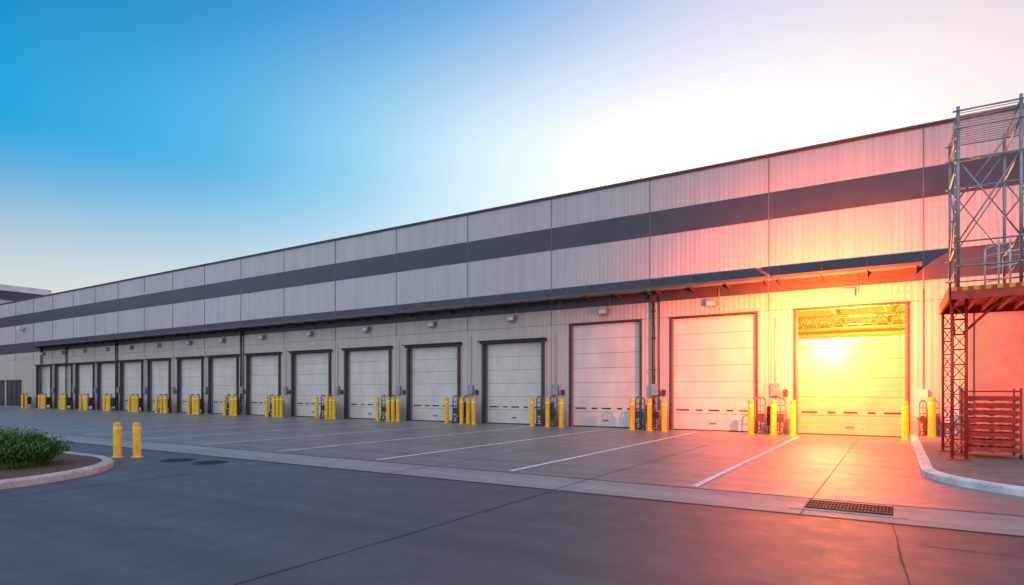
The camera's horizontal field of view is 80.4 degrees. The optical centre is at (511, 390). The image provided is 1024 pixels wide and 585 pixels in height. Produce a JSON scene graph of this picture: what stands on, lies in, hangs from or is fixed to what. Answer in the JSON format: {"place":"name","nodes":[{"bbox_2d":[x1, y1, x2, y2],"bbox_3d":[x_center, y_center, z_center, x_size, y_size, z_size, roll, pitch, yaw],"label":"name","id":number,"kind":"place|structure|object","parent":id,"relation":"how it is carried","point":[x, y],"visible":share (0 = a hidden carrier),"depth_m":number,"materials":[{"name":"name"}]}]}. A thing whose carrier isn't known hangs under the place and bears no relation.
{"place":"outdoors","nodes":[
{"label":"outdoors","id":0,"kind":"place"},
{"bbox_2d":[0,284,50,303],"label":"neighbouring warehouse","id":1,"kind":"structure","parent":0,"point":[9,293],"depth_m":93.85,"materials":[{"name":"metal"}]},
{"bbox_2d":[0,409,1023,584],"bbox_3d":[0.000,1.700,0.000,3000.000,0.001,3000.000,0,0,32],"label":"ground","id":2,"kind":"structure","parent":0,"point":[235,522],"depth_m":7.02,"materials":[{"name":"grey asphalt"}]},
{"bbox_2d":[0,451,113,488],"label":"planting island","id":3,"kind":"structure","parent":2,"relation":"on","point":[66,465],"depth_m":12.04,"materials":[{"name":"concrete"}]},
{"bbox_2d":[0,426,74,469],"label":"shrub","id":4,"kind":"object","parent":3,"relation":"on","point":[26,450],"visible":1,"depth_m":12.49,"materials":[{"name":"green plant"}]},
{"bbox_2d":[111,422,123,457],"bbox_3d":[-10.086,1.250,15.486,0.290,0.900,0.290,0,0,32],"label":"bollard","id":5,"kind":"object","parent":2,"relation":"on","point":[117,439],"visible":1,"depth_m":15.41,"materials":[{"name":"metal"}]},
{"bbox_2d":[130,422,143,457],"bbox_3d":[-9.587,1.250,15.489,0.290,0.900,0.290,0,0,-25],"label":"bollard","id":6,"kind":"object","parent":2,"relation":"on","point":[136,439],"visible":1,"depth_m":15.41,"materials":[{"name":"metal"}]},
{"bbox_2d":[159,458,196,461],"bbox_3d":[-8.155,1.690,14.797,0.800,0.021,0.800,0,0,32],"label":"manhole cover","id":7,"kind":"object","parent":2,"relation":"on","point":[179,460],"visible":1,"depth_m":14.68,"materials":[{"name":"metal"}]},
{"bbox_2d":[191,460,228,464],"bbox_3d":[-7.145,1.690,14.336,0.800,0.021,0.800,0,0,32],"label":"manhole cover","id":8,"kind":"object","parent":2,"relation":"on","point":[209,462],"visible":1,"depth_m":14.23,"materials":[{"name":"metal"}]},
{"bbox_2d":[0,109,1023,435],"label":"walls","id":9,"kind":"structure","parent":2,"relation":"on","point":[912,225],"depth_m":28.05,"materials":[{"name":"white metal"}]},
{"bbox_2d":[0,380,21,405],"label":"office glazing","id":10,"kind":"structure","parent":9,"relation":"attached to","point":[13,392],"depth_m":64.28,"materials":[{"name":"grey glass"}]},
{"bbox_2d":[35,364,52,407],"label":"dock door frame","id":11,"kind":"object","parent":9,"relation":"attached to","point":[38,379],"visible":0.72,"depth_m":60.77,"materials":[{"name":"metal"}]},
{"bbox_2d":[43,366,49,407],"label":"dock door","id":12,"kind":"structure","parent":11,"relation":"in","point":[46,379],"depth_m":60.18,"materials":[{"name":"metal"}]},
{"bbox_2d":[53,363,72,408],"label":"dock door frame","id":13,"kind":"object","parent":9,"relation":"attached to","point":[56,385],"visible":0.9,"depth_m":58.58,"materials":[{"name":"metal"}]},
{"bbox_2d":[58,365,70,408],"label":"dock door","id":14,"kind":"structure","parent":13,"relation":"in","point":[61,379],"depth_m":58.17,"materials":[{"name":"metal"}]},
{"bbox_2d":[74,362,94,409],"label":"dock door frame","id":15,"kind":"object","parent":9,"relation":"attached to","point":[77,384],"visible":0.82,"depth_m":56.23,"materials":[{"name":"metal"}]},
{"bbox_2d":[79,364,91,408],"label":"dock door","id":16,"kind":"structure","parent":15,"relation":"in","point":[85,378],"depth_m":55.77,"materials":[{"name":"metal"}]},
{"bbox_2d":[96,360,118,410],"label":"dock door frame","id":17,"kind":"object","parent":9,"relation":"attached to","point":[99,384],"visible":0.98,"depth_m":53.95,"materials":[{"name":"metal"}]},
{"bbox_2d":[101,363,115,409],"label":"dock door","id":18,"kind":"structure","parent":17,"relation":"in","point":[108,378],"depth_m":53.55,"materials":[{"name":"metal"}]},
{"bbox_2d":[116,359,143,410],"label":"dock door frame","id":19,"kind":"object","parent":9,"relation":"attached to","point":[122,382],"visible":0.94,"depth_m":51.77,"materials":[{"name":"metal"}]},
{"bbox_2d":[124,362,140,410],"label":"dock door","id":20,"kind":"structure","parent":19,"relation":"in","point":[132,377],"depth_m":51.33,"materials":[{"name":"metal"}]},
{"bbox_2d":[146,358,171,411],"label":"dock door frame","id":21,"kind":"object","parent":9,"relation":"attached to","point":[149,385],"visible":0.84,"depth_m":49.40,"materials":[{"name":"metal"}]},
{"bbox_2d":[152,360,167,411],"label":"dock door","id":22,"kind":"structure","parent":21,"relation":"in","point":[159,377],"depth_m":48.99,"materials":[{"name":"metal"}]},
{"bbox_2d":[173,356,203,412],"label":"dock door frame","id":23,"kind":"object","parent":9,"relation":"attached to","point":[179,384],"visible":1,"depth_m":47.03,"materials":[{"name":"metal"}]},
{"bbox_2d":[182,359,200,412],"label":"dock door","id":24,"kind":"structure","parent":23,"relation":"in","point":[191,376],"depth_m":46.57,"materials":[{"name":"metal"}]},
{"bbox_2d":[207,354,239,414],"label":"dock door frame","id":25,"kind":"object","parent":9,"relation":"attached to","point":[210,383],"visible":0.94,"depth_m":44.81,"materials":[{"name":"metal"}]},
{"bbox_2d":[213,357,235,413],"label":"dock door","id":26,"kind":"structure","parent":25,"relation":"in","point":[224,376],"depth_m":44.34,"materials":[{"name":"metal"}]},
{"bbox_2d":[244,352,281,414],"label":"dock door frame","id":27,"kind":"object","parent":9,"relation":"attached to","point":[248,383],"visible":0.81,"depth_m":42.34,"materials":[{"name":"metal"}]},
{"bbox_2d":[251,355,277,415],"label":"dock door","id":28,"kind":"structure","parent":27,"relation":"in","point":[264,376],"depth_m":41.84,"materials":[{"name":"metal"}]},
{"bbox_2d":[287,349,332,416],"bbox_3d":[-12.932,-0.450,38.846,4.115,4.300,0.450,0,0,32],"label":"dock door frame","id":29,"kind":"object","parent":9,"relation":"attached to","point":[293,382],"visible":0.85,"depth_m":39.77,"materials":[{"name":"metal"}]},
{"bbox_2d":[296,352,327,417],"bbox_3d":[-12.801,-0.365,39.053,3.415,4.130,0.080,0,0,32],"label":"dock door","id":30,"kind":"structure","parent":29,"relation":"in","point":[311,376],"depth_m":39.19,"materials":[{"name":"metal"}]},
{"bbox_2d":[39,295,659,427],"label":"downpipes","id":31,"kind":"object","parent":9,"relation":"attached to","point":[653,311],"visible":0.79,"depth_m":42.67,"materials":[{"name":"metal"}]},
{"bbox_2d":[340,346,392,418],"bbox_3d":[-8.656,-0.450,36.143,4.214,4.300,0.450,0,0,32],"label":"dock door frame","id":32,"kind":"object","parent":9,"relation":"attached to","point":[347,382],"visible":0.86,"depth_m":37.07,"materials":[{"name":"metal"}]},
{"bbox_2d":[350,349,387,419],"bbox_3d":[-8.525,-0.365,36.350,3.514,4.130,0.080,0,0,32],"label":"dock door","id":33,"kind":"structure","parent":32,"relation":"in","point":[368,377],"depth_m":36.44,"materials":[{"name":"metal"}]},
{"bbox_2d":[402,342,461,421],"bbox_3d":[-4.392,-0.450,33.447,4.126,4.300,0.450,0,0,32],"label":"dock door frame","id":34,"kind":"object","parent":9,"relation":"attached to","point":[409,381],"visible":0.95,"depth_m":34.37,"materials":[{"name":"metal"}]},
{"bbox_2d":[412,346,456,421],"bbox_3d":[-4.261,-0.365,33.655,3.426,4.130,0.080,0,0,32],"label":"dock door","id":35,"kind":"structure","parent":34,"relation":"in","point":[434,377],"depth_m":33.71,"materials":[{"name":"metal"}]},
{"bbox_2d":[428,313,436,326],"bbox_3d":[-4.423,-3.910,33.388,0.611,0.780,0.276,0,0,32],"label":"wall lamp","id":36,"kind":"object","parent":9,"relation":"attached to","point":[432,323],"visible":1,"depth_m":33.27,"materials":[{"name":"metal"}]},
{"bbox_2d":[29,257,921,348],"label":"door canopies","id":37,"kind":"object","parent":9,"relation":"attached to","point":[649,291],"depth_m":29.71,"materials":[{"name":"metal"}]},
{"bbox_2d":[12,128,941,433],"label":"panel seams","id":38,"kind":"object","parent":9,"relation":"attached to","point":[436,332],"visible":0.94,"depth_m":32.23,"materials":[{"name":"metal"}]},
{"bbox_2d":[51,289,958,422],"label":"dock control boxes","id":39,"kind":"object","parent":9,"relation":"attached to","point":[921,393],"visible":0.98,"depth_m":24.07,"materials":[{"name":"metal"}]},
{"bbox_2d":[0,153,1023,354],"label":"charcoal stripes","id":40,"kind":"object","parent":9,"relation":"attached to","point":[879,189],"visible":0.75,"depth_m":27.35,"materials":[{"name":"metal"}]},
{"bbox_2d":[0,104,1023,304],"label":"parapet cap","id":41,"kind":"object","parent":9,"relation":"attached to","point":[914,127],"visible":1,"depth_m":27.56,"materials":[{"name":"metal"}]},
{"bbox_2d":[477,337,546,424],"bbox_3d":[-0.002,-0.450,30.672,4.071,4.300,0.450,0,0,32],"label":"dock door frame","id":42,"kind":"object","parent":9,"relation":"attached to","point":[484,343],"visible":0.91,"depth_m":31.47,"materials":[{"name":"metal"}]},
{"bbox_2d":[488,342,540,424],"bbox_3d":[0.129,-0.365,30.879,3.371,4.130,0.080,0,0,32],"label":"dock door","id":43,"kind":"structure","parent":42,"relation":"in","point":[514,378],"depth_m":30.90,"materials":[{"name":"metal"}]},
{"bbox_2d":[507,315,517,321],"bbox_3d":[-0.033,-3.910,30.613,0.611,0.780,0.276,0,0,32],"label":"wall lamp","id":44,"kind":"object","parent":9,"relation":"attached to","point":[512,318],"visible":1,"depth_m":30.52,"materials":[{"name":"metal"}]},
{"bbox_2d":[598,297,609,314],"bbox_3d":[4.202,-3.910,27.936,0.611,0.780,0.276,0,0,32],"label":"wall lamp","id":45,"kind":"object","parent":9,"relation":"attached to","point":[604,311],"visible":1,"depth_m":27.83,"materials":[{"name":"metal"}]},
{"bbox_2d":[569,319,641,428],"bbox_3d":[4.300,-0.760,28.101,3.639,4.920,0.200,0,0,32],"label":"dock door frame","id":46,"kind":"object","parent":9,"relation":"attached to","point":[571,370],"visible":0.81,"depth_m":28.89,"materials":[{"name":"metal"}]},
{"bbox_2d":[573,321,638,427],"bbox_3d":[4.364,-0.715,28.202,3.439,4.830,0.080,0,0,32],"label":"dock door","id":47,"kind":"structure","parent":46,"relation":"in","point":[605,373],"depth_m":28.20,"materials":[{"name":"metal"}]},
{"bbox_2d":[705,299,718,306],"bbox_3d":[8.332,-3.910,25.324,0.611,0.780,0.276,0,0,32],"label":"wall lamp","id":48,"kind":"object","parent":9,"relation":"attached to","point":[711,302],"visible":1,"depth_m":25.25,"materials":[{"name":"metal"}]},
{"bbox_2d":[669,311,757,432],"bbox_3d":[8.430,-0.760,25.490,3.636,4.920,0.200,0,0,32],"label":"dock door frame","id":49,"kind":"object","parent":9,"relation":"attached to","point":[671,373],"visible":0.9,"depth_m":26.36,"materials":[{"name":"metal"}]},
{"bbox_2d":[674,314,753,431],"bbox_3d":[8.494,-0.715,25.591,3.436,4.830,0.080,0,0,32],"label":"dock door","id":50,"kind":"structure","parent":49,"relation":"in","point":[713,373],"depth_m":25.57,"materials":[{"name":"metal"}]},
{"bbox_2d":[840,288,857,296],"bbox_3d":[12.589,-3.910,22.633,0.611,0.780,0.276,0,0,32],"label":"wall lamp","id":51,"kind":"object","parent":9,"relation":"attached to","point":[849,292],"visible":1,"depth_m":22.57,"materials":[{"name":"metal"}]},
{"bbox_2d":[793,301,909,437],"bbox_3d":[12.687,-0.760,22.799,3.823,4.920,0.200,0,0,32],"label":"dock door frame","id":52,"kind":"object","parent":9,"relation":"attached to","point":[907,352],"visible":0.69,"depth_m":22.64,"materials":[{"name":"metal"}]},
{"bbox_2d":[798,336,904,342],"bbox_3d":[12.754,-1.950,22.904,3.623,0.100,0.110,0,0,32],"label":"door top rail","id":53,"kind":"object","parent":52,"relation":"attached to","point":[856,338],"depth_m":22.80,"materials":[{"name":"metal"}]},
{"bbox_2d":[798,338,904,437],"bbox_3d":[12.751,-0.100,22.900,3.623,3.600,0.080,0,0,32],"label":"dock door","id":54,"kind":"structure","parent":52,"relation":"in","point":[852,388],"depth_m":22.85,"materials":[{"name":"metal"}]},
{"bbox_2d":[969,311,1023,437],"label":"service wall panel","id":55,"kind":"structure","parent":9,"relation":"attached to","point":[996,351],"depth_m":20.38,"materials":[{"name":"metal"}]},
{"bbox_2d":[0,429,1023,535],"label":"drainage gutter strip","id":56,"kind":"object","parent":2,"relation":"on","point":[985,522],"depth_m":10.63,"materials":[{"name":"concrete"}]},
{"bbox_2d":[789,498,908,519],"bbox_3d":[4.867,1.687,8.766,1.460,0.027,0.940,0,0,32],"label":"storm drain grate","id":57,"kind":"object","parent":56,"relation":"on","point":[856,508],"visible":1,"depth_m":8.69,"materials":[{"name":"metal"}]},
{"bbox_2d":[0,406,1023,515],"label":"concrete apron","id":58,"kind":"object","parent":2,"relation":"on","point":[902,483],"visible":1,"depth_m":17.51,"materials":[{"name":"grey concrete"}]},
{"bbox_2d":[135,395,138,411],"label":"bollard","id":59,"kind":"object","parent":58,"relation":"on","point":[136,403],"visible":0.97,"depth_m":48.55,"materials":[{"name":"yellow paint"}]},
{"bbox_2d":[158,394,170,412],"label":"dock guard rail","id":60,"kind":"object","parent":58,"relation":"on","point":[169,403],"visible":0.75,"depth_m":47.10,"materials":[{"name":"metal"}]},
{"bbox_2d":[164,395,167,412],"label":"bollard","id":61,"kind":"object","parent":58,"relation":"on","point":[165,403],"visible":0.94,"depth_m":46.15,"materials":[{"name":"yellow paint"}]},
{"bbox_2d":[187,395,190,413],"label":"bollard","id":62,"kind":"object","parent":58,"relation":"on","point":[188,404],"visible":0.99,"depth_m":44.47,"materials":[{"name":"metal"}]},
{"bbox_2d":[191,394,203,413],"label":"dock guard rail","id":63,"kind":"object","parent":58,"relation":"on","point":[201,404],"visible":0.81,"depth_m":44.76,"materials":[{"name":"metal"}]},
{"bbox_2d":[196,396,199,413],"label":"bollard","id":64,"kind":"object","parent":58,"relation":"on","point":[197,404],"visible":0.92,"depth_m":43.91,"materials":[{"name":"yellow paint"}]},
{"bbox_2d":[230,396,233,415],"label":"bollard","id":65,"kind":"object","parent":58,"relation":"on","point":[232,405],"visible":0.97,"depth_m":41.60,"materials":[{"name":"yellow paint"}]},
{"bbox_2d":[226,394,240,414],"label":"dock guard rail","id":66,"kind":"object","parent":58,"relation":"on","point":[238,406],"visible":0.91,"depth_m":42.39,"materials":[{"name":"metal"}]},
{"bbox_2d":[233,396,237,415],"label":"bollard","id":67,"kind":"object","parent":58,"relation":"on","point":[235,405],"visible":1,"depth_m":41.43,"materials":[{"name":"yellow paint"}]},
{"bbox_2d":[264,396,268,416],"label":"bollard","id":68,"kind":"object","parent":58,"relation":"on","point":[266,406],"visible":1,"depth_m":39.68,"materials":[{"name":"metal"}]},
{"bbox_2d":[272,396,275,416],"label":"bollard","id":69,"kind":"object","parent":58,"relation":"on","point":[273,406],"visible":0.98,"depth_m":39.23,"materials":[{"name":"yellow paint"}]},
{"bbox_2d":[276,396,278,416],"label":"bollard","id":70,"kind":"object","parent":58,"relation":"on","point":[277,406],"visible":0.95,"depth_m":39.07,"materials":[{"name":"yellow paint"}]},
{"bbox_2d":[279,396,282,416],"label":"bollard","id":71,"kind":"object","parent":58,"relation":"on","point":[280,406],"visible":0.93,"depth_m":38.91,"materials":[{"name":"metal"}]},
{"bbox_2d":[315,396,318,418],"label":"bollard","id":72,"kind":"object","parent":58,"relation":"on","point":[316,407],"visible":1,"depth_m":37.03,"materials":[{"name":"metal"}]},
{"bbox_2d":[324,396,328,418],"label":"bollard","id":73,"kind":"object","parent":58,"relation":"on","point":[326,407],"visible":0.98,"depth_m":36.62,"materials":[{"name":"metal"}]},
{"bbox_2d":[320,394,333,417],"bbox_3d":[-11.143,0.961,37.120,1.220,1.479,0.695,0,0,32],"label":"dock guard rail","id":74,"kind":"object","parent":58,"relation":"on","point":[323,407],"visible":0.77,"depth_m":37.09,"materials":[{"name":"metal"}]},
{"bbox_2d":[329,396,331,418],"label":"bollard","id":75,"kind":"object","parent":58,"relation":"on","point":[330,407],"visible":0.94,"depth_m":36.38,"materials":[{"name":"metal"}]},
{"bbox_2d":[332,397,335,418],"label":"bollard","id":76,"kind":"object","parent":58,"relation":"on","point":[333,407],"visible":0.94,"depth_m":36.18,"materials":[{"name":"metal"}]},
{"bbox_2d":[375,397,379,420],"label":"bollard","id":77,"kind":"object","parent":58,"relation":"on","point":[377,400],"visible":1,"depth_m":34.29,"materials":[{"name":"yellow paint"}]},
{"bbox_2d":[380,395,395,420],"bbox_3d":[-6.833,0.961,34.396,1.220,1.479,0.695,0,0,32],"label":"dock guard rail","id":78,"kind":"object","parent":58,"relation":"on","point":[383,408],"visible":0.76,"depth_m":34.35,"materials":[{"name":"metal"}]},
{"bbox_2d":[386,397,389,420],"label":"bollard","id":79,"kind":"object","parent":58,"relation":"on","point":[387,408],"visible":0.98,"depth_m":33.86,"materials":[{"name":"metal"}]},
{"bbox_2d":[391,397,394,420],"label":"bollard","id":80,"kind":"object","parent":58,"relation":"on","point":[392,408],"visible":0.92,"depth_m":33.68,"materials":[{"name":"metal"}]},
{"bbox_2d":[395,397,399,421],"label":"bollard","id":81,"kind":"object","parent":58,"relation":"on","point":[397,409],"visible":1,"depth_m":33.47,"materials":[{"name":"metal"}]},
{"bbox_2d":[1,407,798,486],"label":"parking bay markings","id":82,"kind":"object","parent":58,"relation":"on","point":[729,469],"visible":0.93,"depth_m":19.04,"materials":[{"name":"white paint"}]},
{"bbox_2d":[445,397,448,422],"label":"bollard","id":83,"kind":"object","parent":58,"relation":"on","point":[446,409],"visible":0.98,"depth_m":31.63,"materials":[{"name":"metal"}]},
{"bbox_2d":[452,395,470,422],"bbox_3d":[-2.513,0.961,31.665,1.220,1.479,0.695,0,0,32],"label":"dock guard rail","id":84,"kind":"object","parent":58,"relation":"on","point":[455,411],"visible":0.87,"depth_m":31.54,"materials":[{"name":"metal"}]},
{"bbox_2d":[458,397,464,423],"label":"bollard","id":85,"kind":"object","parent":58,"relation":"on","point":[461,410],"visible":1,"depth_m":31.16,"materials":[{"name":"metal"}]},
{"bbox_2d":[466,397,470,423],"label":"bollard","id":86,"kind":"object","parent":58,"relation":"on","point":[468,401],"visible":0.95,"depth_m":30.94,"materials":[{"name":"yellow paint"}]},
{"bbox_2d":[472,398,475,423],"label":"bollard","id":87,"kind":"object","parent":58,"relation":"on","point":[473,410],"visible":0.99,"depth_m":30.66,"materials":[{"name":"metal"}]},
{"bbox_2d":[1,411,1018,584],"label":"pavement joint lines","id":88,"kind":"object","parent":58,"relation":"on","point":[902,562],"visible":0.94,"depth_m":9.98,"materials":[{"name":"concrete"}]},
{"bbox_2d":[530,398,534,425],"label":"bollard","id":89,"kind":"object","parent":58,"relation":"on","point":[532,411],"visible":0.97,"depth_m":28.89,"materials":[{"name":"metal"}]},
{"bbox_2d":[536,395,557,426],"bbox_3d":[1.773,0.961,28.956,1.220,1.479,0.695,0,0,32],"label":"dock guard rail","id":90,"kind":"object","parent":58,"relation":"on","point":[540,412],"visible":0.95,"depth_m":28.82,"materials":[{"name":"metal"}]},
{"bbox_2d":[544,398,550,426],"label":"bollard","id":91,"kind":"object","parent":58,"relation":"on","point":[547,412],"visible":0.98,"depth_m":28.45,"materials":[{"name":"yellow paint"}]},
{"bbox_2d":[559,398,563,427],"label":"bollard","id":92,"kind":"object","parent":58,"relation":"on","point":[561,412],"visible":1,"depth_m":28.00,"materials":[{"name":"yellow paint"}]},
{"bbox_2d":[628,399,635,429],"bbox_3d":[5.213,1.020,26.302,0.320,1.360,0.320,0,0,36],"label":"bollard","id":93,"kind":"object","parent":58,"relation":"on","point":[632,413],"visible":0.99,"depth_m":26.20,"materials":[{"name":"metal"}]},
{"bbox_2d":[635,396,660,430],"bbox_3d":[5.971,0.961,26.302,1.220,1.479,0.695,0,0,32],"label":"dock guard rail","id":94,"kind":"object","parent":58,"relation":"on","point":[656,415],"visible":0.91,"depth_m":26.16,"materials":[{"name":"metal"}]},
{"bbox_2d":[646,399,652,430],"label":"bollard","id":95,"kind":"object","parent":58,"relation":"on","point":[649,414],"visible":1,"depth_m":25.79,"materials":[{"name":"metal"}]},
{"bbox_2d":[661,399,666,430],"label":"bollard","id":96,"kind":"object","parent":58,"relation":"on","point":[663,414],"visible":1,"depth_m":25.43,"materials":[{"name":"yellow paint"}]},
{"bbox_2d":[747,400,753,433],"bbox_3d":[9.348,1.020,23.694,0.320,1.360,0.320,0,0,32],"label":"bollard","id":97,"kind":"object","parent":58,"relation":"on","point":[750,416],"visible":0.99,"depth_m":23.60,"materials":[{"name":"metal"}]},
{"bbox_2d":[754,396,785,434],"bbox_3d":[10.124,0.961,23.676,1.220,1.479,0.695,0,0,32],"label":"dock guard rail","id":98,"kind":"object","parent":58,"relation":"on","point":[759,417],"visible":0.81,"depth_m":23.57,"materials":[{"name":"metal"}]},
{"bbox_2d":[769,400,776,434],"bbox_3d":[10.038,1.020,23.244,0.320,1.360,0.320,0,0,32],"label":"bollard","id":99,"kind":"object","parent":58,"relation":"on","point":[773,405],"visible":1,"depth_m":23.16,"materials":[{"name":"metal"}]},
{"bbox_2d":[788,400,797,435],"bbox_3d":[10.610,1.020,22.882,0.320,1.360,0.320,0,0,-2],"label":"bollard","id":100,"kind":"object","parent":58,"relation":"on","point":[792,417],"visible":0.99,"depth_m":22.79,"materials":[{"name":"metal"}]},
{"bbox_2d":[900,401,909,439],"bbox_3d":[13.612,1.020,20.971,0.320,1.360,0.320,0,0,32],"label":"bollard","id":101,"kind":"object","parent":58,"relation":"on","point":[904,420],"visible":1,"depth_m":20.88,"materials":[{"name":"metal"}]},
{"bbox_2d":[910,434,1023,496],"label":"raised pavement island","id":102,"kind":"structure","parent":58,"relation":"on","point":[1000,472],"depth_m":12.35,"materials":[{"name":"concrete"}]},
{"bbox_2d":[918,400,939,436],"bbox_3d":[14.506,0.934,21.084,0.610,1.257,0.695,0,0,32],"label":"dock guard rail","id":103,"kind":"object","parent":102,"relation":"on","point":[923,420],"visible":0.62,"depth_m":20.92,"materials":[{"name":"metal"}]},
{"bbox_2d":[926,397,936,436],"bbox_3d":[14.193,0.883,20.486,0.320,1.360,0.320,0,0,32],"label":"bollard","id":104,"kind":"object","parent":102,"relation":"on","point":[931,416],"visible":1,"depth_m":20.40,"materials":[{"name":"metal"}]},
{"bbox_2d":[960,388,1022,458],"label":"stacked pallets","id":105,"kind":"object","parent":102,"relation":"on","point":[997,444],"visible":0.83,"depth_m":14.13,"materials":[{"name":"red paint"}]},
{"bbox_2d":[695,305,904,437],"bbox_3d":[16.259,-1.600,27.591,14.000,6.600,11.980,0,0,32],"label":"interior bay","id":106,"kind":"object","parent":2,"relation":"on","point":[890,308],"visible":0.14,"depth_m":33.15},
{"bbox_2d":[798,306,904,336],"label":"roof trusses","id":107,"kind":"object","parent":106,"relation":"attached to","point":[866,315],"visible":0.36,"depth_m":28.08,"materials":[{"name":"metal"}]},
{"bbox_2d":[0,0,1023,293],"label":"sky","id":108,"kind":"structure","parent":0,"point":[138,138],"materials":[{"name":"blue"}]},
{"bbox_2d":[939,93,1023,460],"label":"scaffold platform tower","id":109,"kind":"structure","parent":0,"point":[984,299],"depth_m":13.72,"materials":[{"name":"metal"}]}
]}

